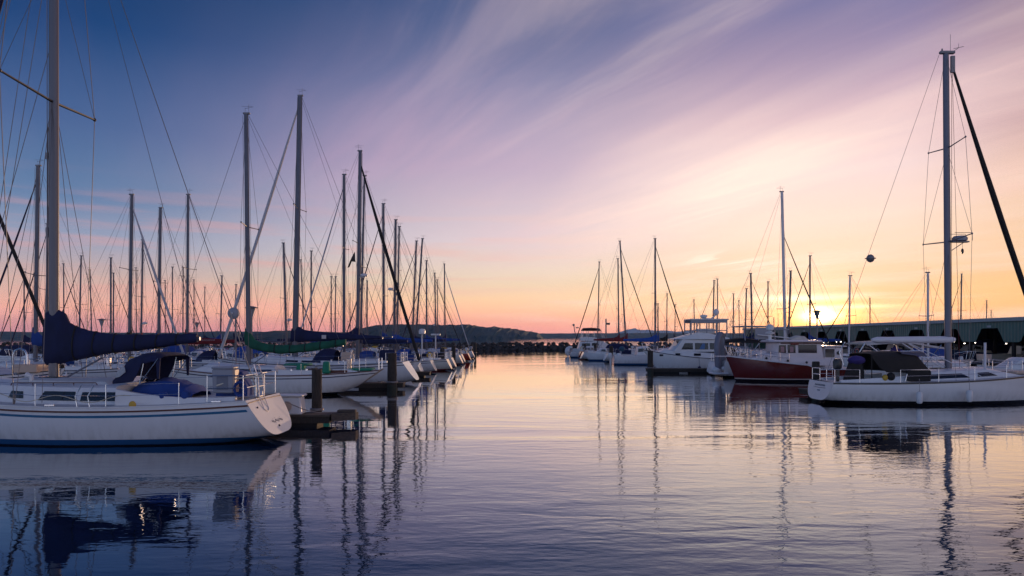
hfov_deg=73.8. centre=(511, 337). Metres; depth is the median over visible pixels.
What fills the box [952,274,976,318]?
sailing boat
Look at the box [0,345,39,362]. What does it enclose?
motor boat
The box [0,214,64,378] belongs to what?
sailing boat
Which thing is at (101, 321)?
dock lamp
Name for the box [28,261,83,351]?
sailing boat
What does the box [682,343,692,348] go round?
window
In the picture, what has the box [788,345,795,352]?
window
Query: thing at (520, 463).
water
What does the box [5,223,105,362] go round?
sailing boat
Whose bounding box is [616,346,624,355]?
outboard engine
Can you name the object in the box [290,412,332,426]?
floating dock
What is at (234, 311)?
dish antenna
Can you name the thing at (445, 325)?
sailing boat
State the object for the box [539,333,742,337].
hills
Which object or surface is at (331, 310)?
sailing boat
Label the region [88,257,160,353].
sailing boat
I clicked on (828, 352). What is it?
window
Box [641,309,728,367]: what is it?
motor cruiser
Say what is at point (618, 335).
sailing boat
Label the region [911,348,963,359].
motor boat
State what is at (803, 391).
floating dock
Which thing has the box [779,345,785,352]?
window
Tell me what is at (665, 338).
sailing boat
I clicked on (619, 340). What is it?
sailing boat
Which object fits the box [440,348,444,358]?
piling
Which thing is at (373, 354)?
sailing boat
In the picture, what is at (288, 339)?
sailing boat
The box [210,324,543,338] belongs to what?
hills
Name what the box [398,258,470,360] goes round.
sailing boat
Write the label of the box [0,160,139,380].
sailing boat
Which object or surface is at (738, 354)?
motor boat
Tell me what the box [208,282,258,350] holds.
sailing boat
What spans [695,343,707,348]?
window
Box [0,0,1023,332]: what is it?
sky
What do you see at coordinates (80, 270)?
sailing boat
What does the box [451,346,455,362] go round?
piling
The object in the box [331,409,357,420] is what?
dock end bumper
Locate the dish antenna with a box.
[227,307,244,363]
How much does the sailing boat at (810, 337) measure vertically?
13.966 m
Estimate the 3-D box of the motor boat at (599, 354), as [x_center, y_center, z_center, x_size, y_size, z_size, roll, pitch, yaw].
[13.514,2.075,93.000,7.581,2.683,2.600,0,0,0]
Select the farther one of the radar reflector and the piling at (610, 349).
the piling at (610, 349)
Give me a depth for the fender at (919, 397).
30.96 m
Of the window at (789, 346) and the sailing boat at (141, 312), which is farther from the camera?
the sailing boat at (141, 312)
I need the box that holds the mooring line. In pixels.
[285,401,336,412]
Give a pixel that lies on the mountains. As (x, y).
(634, 330)
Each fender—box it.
[916,379,922,403]
[966,379,972,401]
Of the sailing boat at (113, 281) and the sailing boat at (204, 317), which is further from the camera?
the sailing boat at (204, 317)
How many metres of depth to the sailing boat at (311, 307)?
80.46 m
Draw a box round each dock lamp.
[97,319,105,355]
[245,306,257,358]
[811,310,822,339]
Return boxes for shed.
[742,317,1023,364]
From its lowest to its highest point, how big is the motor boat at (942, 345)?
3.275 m
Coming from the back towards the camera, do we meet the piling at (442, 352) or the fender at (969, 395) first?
the piling at (442, 352)
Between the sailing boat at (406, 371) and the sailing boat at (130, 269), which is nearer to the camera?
the sailing boat at (406, 371)
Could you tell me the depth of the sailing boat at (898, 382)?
32.09 m
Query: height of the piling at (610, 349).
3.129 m
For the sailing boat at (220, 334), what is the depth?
85.95 m
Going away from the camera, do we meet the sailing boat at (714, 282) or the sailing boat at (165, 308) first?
the sailing boat at (714, 282)
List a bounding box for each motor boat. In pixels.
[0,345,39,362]
[162,345,202,356]
[222,346,276,359]
[566,347,599,357]
[584,343,627,360]
[608,346,661,364]
[726,346,749,356]
[833,339,855,353]
[847,340,887,352]
[863,344,899,351]
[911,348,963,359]
[929,342,963,349]
[952,339,1009,359]
[976,345,1023,361]
[977,355,1023,370]
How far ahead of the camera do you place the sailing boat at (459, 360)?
79.45 m
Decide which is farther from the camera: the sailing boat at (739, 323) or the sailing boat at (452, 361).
the sailing boat at (739, 323)
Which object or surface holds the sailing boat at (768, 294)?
on the water
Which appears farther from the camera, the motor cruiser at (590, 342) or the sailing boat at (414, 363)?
the motor cruiser at (590, 342)
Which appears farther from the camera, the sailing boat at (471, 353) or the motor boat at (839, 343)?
the motor boat at (839, 343)
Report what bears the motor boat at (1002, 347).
on the water
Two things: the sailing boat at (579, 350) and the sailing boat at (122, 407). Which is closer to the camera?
the sailing boat at (122, 407)
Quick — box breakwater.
[0,341,756,350]
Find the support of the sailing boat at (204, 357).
on the water
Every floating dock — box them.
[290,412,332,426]
[355,381,405,389]
[416,371,430,376]
[645,367,708,372]
[798,388,808,395]
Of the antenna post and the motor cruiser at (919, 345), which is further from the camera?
the antenna post
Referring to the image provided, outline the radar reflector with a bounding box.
[865,254,875,262]
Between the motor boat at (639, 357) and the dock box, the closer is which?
the dock box
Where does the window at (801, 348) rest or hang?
in the motor cruiser at (791, 359)
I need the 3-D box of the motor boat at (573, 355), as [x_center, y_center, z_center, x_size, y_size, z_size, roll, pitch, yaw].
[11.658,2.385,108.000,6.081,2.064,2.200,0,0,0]
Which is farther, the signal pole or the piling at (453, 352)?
the signal pole
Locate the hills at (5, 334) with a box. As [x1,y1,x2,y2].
[0,331,341,338]
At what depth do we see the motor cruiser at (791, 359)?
48.02 m
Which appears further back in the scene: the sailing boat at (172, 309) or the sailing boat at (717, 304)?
the sailing boat at (717, 304)
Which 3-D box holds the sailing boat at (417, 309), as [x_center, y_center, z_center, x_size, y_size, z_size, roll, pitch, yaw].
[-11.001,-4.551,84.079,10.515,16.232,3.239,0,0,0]
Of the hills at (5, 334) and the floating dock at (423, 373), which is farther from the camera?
the hills at (5, 334)
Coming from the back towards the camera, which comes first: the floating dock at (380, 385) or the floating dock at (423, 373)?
the floating dock at (423, 373)
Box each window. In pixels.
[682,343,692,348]
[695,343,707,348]
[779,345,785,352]
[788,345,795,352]
[798,345,816,352]
[825,349,834,356]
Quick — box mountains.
[620,328,695,332]
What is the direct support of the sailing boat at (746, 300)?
on the water
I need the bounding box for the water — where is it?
[0,338,1023,575]
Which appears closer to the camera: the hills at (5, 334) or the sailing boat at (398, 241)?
the sailing boat at (398, 241)
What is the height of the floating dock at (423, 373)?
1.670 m
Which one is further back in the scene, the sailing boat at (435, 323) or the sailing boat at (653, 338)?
the sailing boat at (435, 323)
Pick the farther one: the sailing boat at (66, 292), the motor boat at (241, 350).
the sailing boat at (66, 292)
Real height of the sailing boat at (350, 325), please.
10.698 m
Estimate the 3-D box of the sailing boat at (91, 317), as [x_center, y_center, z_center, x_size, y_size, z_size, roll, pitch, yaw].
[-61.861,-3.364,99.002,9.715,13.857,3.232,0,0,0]
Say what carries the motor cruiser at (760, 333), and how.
on the water
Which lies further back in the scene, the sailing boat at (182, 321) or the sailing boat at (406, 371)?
the sailing boat at (182, 321)
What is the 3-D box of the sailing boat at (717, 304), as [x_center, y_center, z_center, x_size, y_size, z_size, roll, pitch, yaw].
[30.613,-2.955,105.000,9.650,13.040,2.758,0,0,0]
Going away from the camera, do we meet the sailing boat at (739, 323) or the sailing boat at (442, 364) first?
the sailing boat at (442, 364)
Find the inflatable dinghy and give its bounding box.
[709,332,728,374]
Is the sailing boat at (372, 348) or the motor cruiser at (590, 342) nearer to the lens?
the sailing boat at (372, 348)
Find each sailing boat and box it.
[0,0,290,445]
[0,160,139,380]
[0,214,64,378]
[0,268,31,347]
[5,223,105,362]
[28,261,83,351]
[41,190,188,378]
[62,253,114,331]
[69,269,106,330]
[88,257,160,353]
[92,271,139,352]
[99,237,169,357]
[108,267,161,351]
[110,203,228,358]
[133,190,264,368]
[139,279,181,349]
[142,265,210,351]
[143,264,215,351]
[160,279,218,350]
[167,106,382,395]
[184,273,243,354]
[189,285,233,349]
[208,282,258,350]
[215,90,418,381]
[234,242,322,356]
[268,257,334,354]
[274,144,421,369]
[281,248,355,354]
[290,170,423,370]
[309,172,436,371]
[313,274,365,351]
[317,274,367,351]
[334,293,370,350]
[338,200,451,370]
[351,216,456,367]
[351,279,388,352]
[363,223,449,356]
[376,238,462,364]
[381,238,465,361]
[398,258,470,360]
[399,274,463,351]
[410,262,469,349]
[418,279,474,357]
[573,261,633,351]
[578,258,643,357]
[580,241,653,359]
[603,236,683,361]
[629,303,674,351]
[634,292,681,349]
[663,299,705,347]
[694,278,748,348]
[698,276,739,343]
[707,188,830,371]
[715,293,753,348]
[722,273,776,352]
[725,286,765,350]
[729,299,762,349]
[739,279,794,349]
[741,267,814,355]
[787,252,858,352]
[808,34,1023,404]
[820,272,892,366]
[859,296,877,322]
[874,272,975,365]
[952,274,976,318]
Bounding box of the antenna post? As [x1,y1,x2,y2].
[419,329,424,353]
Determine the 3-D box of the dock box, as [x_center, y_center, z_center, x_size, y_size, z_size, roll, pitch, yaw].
[-7.810,2.330,24.100,0.980,0.700,0.660,0,0,0]
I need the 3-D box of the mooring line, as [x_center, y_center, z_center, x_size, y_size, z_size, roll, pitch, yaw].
[-6.752,2.339,23.098,0.030,0.608,2.466,0,0,27]
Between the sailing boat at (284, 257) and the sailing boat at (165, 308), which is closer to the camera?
the sailing boat at (284, 257)
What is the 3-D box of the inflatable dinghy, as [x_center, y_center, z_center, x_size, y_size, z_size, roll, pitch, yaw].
[16.242,1.176,53.500,1.344,3.348,1.600,0,0,0]
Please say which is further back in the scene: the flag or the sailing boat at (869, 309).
the sailing boat at (869, 309)
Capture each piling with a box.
[310,368,323,411]
[386,353,397,390]
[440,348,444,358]
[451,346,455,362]
[609,346,612,362]
[647,350,653,373]
[812,361,819,378]
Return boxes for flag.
[347,252,354,267]
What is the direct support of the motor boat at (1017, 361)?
on the water
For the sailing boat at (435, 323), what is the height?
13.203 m
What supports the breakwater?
in the water
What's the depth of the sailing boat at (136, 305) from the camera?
95.99 m
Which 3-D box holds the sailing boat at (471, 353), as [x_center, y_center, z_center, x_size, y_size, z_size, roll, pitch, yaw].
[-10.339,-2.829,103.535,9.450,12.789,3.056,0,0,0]
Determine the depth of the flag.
52.10 m
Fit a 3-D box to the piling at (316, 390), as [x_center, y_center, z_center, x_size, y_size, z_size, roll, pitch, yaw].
[-7.120,2.601,24.900,0.510,2.998,0.510,0,0,0]
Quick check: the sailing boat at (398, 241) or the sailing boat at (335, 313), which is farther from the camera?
the sailing boat at (335, 313)
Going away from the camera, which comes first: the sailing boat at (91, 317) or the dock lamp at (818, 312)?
the dock lamp at (818, 312)
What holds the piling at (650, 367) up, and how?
in the water
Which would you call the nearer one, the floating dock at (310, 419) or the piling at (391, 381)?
the floating dock at (310, 419)
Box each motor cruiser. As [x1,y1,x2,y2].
[565,324,607,354]
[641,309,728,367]
[714,326,788,377]
[715,317,846,381]
[839,341,1018,375]
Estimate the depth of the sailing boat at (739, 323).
111.96 m
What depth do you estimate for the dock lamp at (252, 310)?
53.14 m
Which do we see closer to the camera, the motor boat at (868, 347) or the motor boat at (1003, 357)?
the motor boat at (1003, 357)
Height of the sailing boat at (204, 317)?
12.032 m
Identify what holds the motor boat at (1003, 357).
on the water
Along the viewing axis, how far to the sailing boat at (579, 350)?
110.94 m
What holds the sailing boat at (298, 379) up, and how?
on the water
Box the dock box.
[280,393,306,414]
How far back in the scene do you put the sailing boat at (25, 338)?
82.95 m
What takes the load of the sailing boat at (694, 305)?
on the water
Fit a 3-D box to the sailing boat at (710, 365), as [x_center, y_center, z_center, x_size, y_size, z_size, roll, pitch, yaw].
[22.374,-4.740,58.471,11.115,16.610,3.357,0,0,0]
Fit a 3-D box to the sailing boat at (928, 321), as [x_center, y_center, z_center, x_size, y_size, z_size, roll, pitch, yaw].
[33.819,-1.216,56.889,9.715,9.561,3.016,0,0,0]
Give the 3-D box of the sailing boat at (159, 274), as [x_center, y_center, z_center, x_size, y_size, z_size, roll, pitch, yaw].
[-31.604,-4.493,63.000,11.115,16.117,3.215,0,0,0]
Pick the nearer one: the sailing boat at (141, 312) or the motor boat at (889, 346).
the sailing boat at (141, 312)
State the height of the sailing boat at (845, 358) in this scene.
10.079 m
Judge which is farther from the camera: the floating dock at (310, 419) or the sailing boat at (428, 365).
the sailing boat at (428, 365)
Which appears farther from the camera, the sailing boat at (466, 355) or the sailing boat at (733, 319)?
the sailing boat at (733, 319)
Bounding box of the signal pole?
[605,319,609,342]
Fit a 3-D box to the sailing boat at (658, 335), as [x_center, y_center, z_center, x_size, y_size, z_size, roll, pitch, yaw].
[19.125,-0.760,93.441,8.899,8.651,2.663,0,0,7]
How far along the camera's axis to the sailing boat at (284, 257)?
74.94 m
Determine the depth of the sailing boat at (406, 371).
46.37 m
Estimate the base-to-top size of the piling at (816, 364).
2.878 m
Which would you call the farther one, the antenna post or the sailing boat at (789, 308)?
the sailing boat at (789, 308)
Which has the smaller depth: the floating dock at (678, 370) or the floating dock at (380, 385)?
the floating dock at (380, 385)
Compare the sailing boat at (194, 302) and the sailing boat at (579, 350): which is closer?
the sailing boat at (194, 302)
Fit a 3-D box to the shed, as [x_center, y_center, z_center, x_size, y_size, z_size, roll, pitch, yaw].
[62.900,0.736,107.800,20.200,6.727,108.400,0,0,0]
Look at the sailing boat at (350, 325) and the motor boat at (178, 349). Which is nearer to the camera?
the motor boat at (178, 349)

